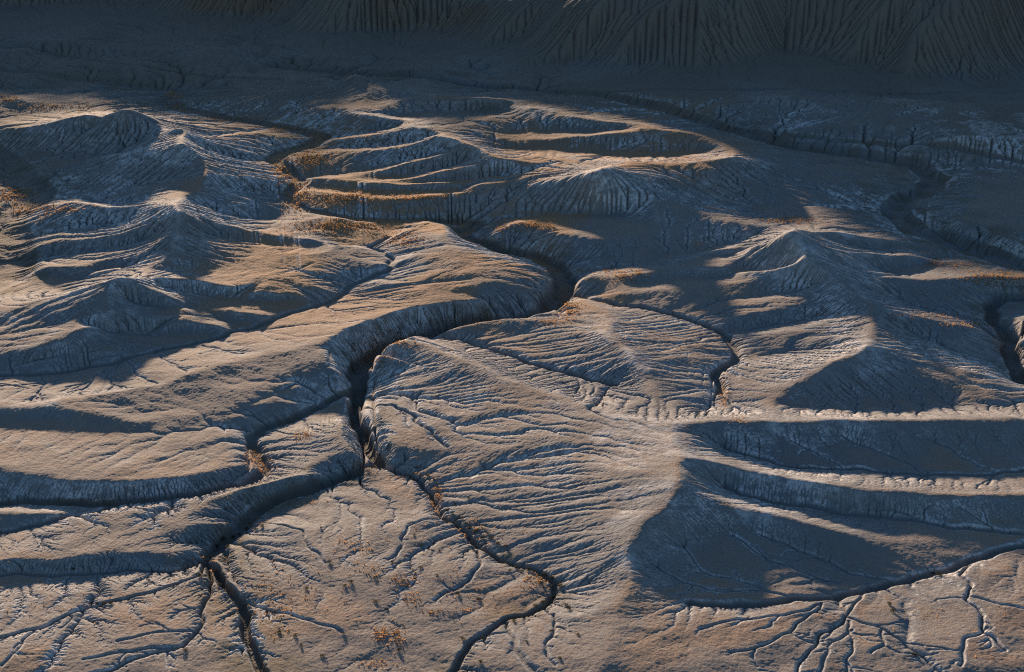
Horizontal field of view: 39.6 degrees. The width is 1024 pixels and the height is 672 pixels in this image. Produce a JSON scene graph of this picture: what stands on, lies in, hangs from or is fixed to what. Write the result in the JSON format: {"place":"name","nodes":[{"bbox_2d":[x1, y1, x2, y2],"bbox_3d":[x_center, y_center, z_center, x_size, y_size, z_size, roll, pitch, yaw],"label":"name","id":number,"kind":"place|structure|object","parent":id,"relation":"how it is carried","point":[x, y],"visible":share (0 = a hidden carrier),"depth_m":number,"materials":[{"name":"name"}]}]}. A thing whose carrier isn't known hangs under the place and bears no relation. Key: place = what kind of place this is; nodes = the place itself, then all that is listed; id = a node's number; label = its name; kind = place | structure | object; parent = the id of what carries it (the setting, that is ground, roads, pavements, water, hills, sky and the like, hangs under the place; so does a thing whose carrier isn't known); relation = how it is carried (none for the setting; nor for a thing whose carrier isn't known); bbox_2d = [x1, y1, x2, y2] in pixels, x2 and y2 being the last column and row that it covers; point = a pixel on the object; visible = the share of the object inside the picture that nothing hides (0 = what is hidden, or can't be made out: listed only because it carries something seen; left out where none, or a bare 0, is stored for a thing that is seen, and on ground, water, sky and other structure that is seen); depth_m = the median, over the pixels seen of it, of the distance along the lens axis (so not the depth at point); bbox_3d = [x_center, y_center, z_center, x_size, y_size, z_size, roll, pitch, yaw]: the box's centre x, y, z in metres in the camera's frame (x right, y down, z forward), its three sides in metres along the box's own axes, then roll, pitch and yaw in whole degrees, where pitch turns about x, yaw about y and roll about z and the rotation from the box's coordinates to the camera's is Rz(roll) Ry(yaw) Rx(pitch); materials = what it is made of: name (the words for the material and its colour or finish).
{"place":"outdoors","nodes":[
{"label":"outdoors","id":0,"kind":"place"},
{"bbox_2d":[46,277,157,330],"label":"hill","id":1,"kind":"structure","parent":0,"point":[103,298],"depth_m":287.09,"materials":[{"name":"soil"}]},
{"bbox_2d":[39,109,175,134],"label":"hill","id":2,"kind":"structure","parent":0,"point":[125,121],"depth_m":407.27,"materials":[{"name":"soil"}]},
{"bbox_2d":[132,127,219,173],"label":"hill","id":3,"kind":"structure","parent":0,"point":[180,147],"depth_m":381.62,"materials":[{"name":"soil"}]},
{"bbox_2d":[144,171,217,244],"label":"hill","id":4,"kind":"structure","parent":0,"point":[178,217],"depth_m":337.22,"materials":[{"name":"soil"}]},
{"bbox_2d":[0,18,1023,671],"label":"ground","id":5,"kind":"structure","parent":0,"point":[136,432],"depth_m":258.37,"materials":[{"name":"soil"}]},
{"bbox_2d":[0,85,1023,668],"bbox_3d":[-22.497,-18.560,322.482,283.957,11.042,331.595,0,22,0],"label":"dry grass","id":6,"kind":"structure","parent":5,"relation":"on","point":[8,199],"depth_m":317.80,"materials":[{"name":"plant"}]},
{"bbox_2d":[0,64,1023,671],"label":"gully","id":7,"kind":"object","parent":5,"relation":"in","point":[898,214],"visible":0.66,"depth_m":351.71,"materials":[{"name":"soil"}]},
{"bbox_2d":[0,0,1023,93],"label":"escarpment","id":8,"kind":"structure","parent":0,"point":[913,46],"depth_m":499.94,"materials":[{"name":"stone"}]},
{"bbox_2d":[435,136,753,199],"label":"hill","id":9,"kind":"structure","parent":0,"point":[659,179],"depth_m":365.83,"materials":[{"name":"soil"}]},
{"bbox_2d":[588,343,1004,551],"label":"hill","id":10,"kind":"structure","parent":0,"point":[650,476],"depth_m":216.07,"materials":[{"name":"soil"}]},
{"bbox_2d":[752,229,883,354],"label":"hill","id":11,"kind":"structure","parent":0,"point":[829,266],"depth_m":302.41,"materials":[{"name":"soil"}]}
]}

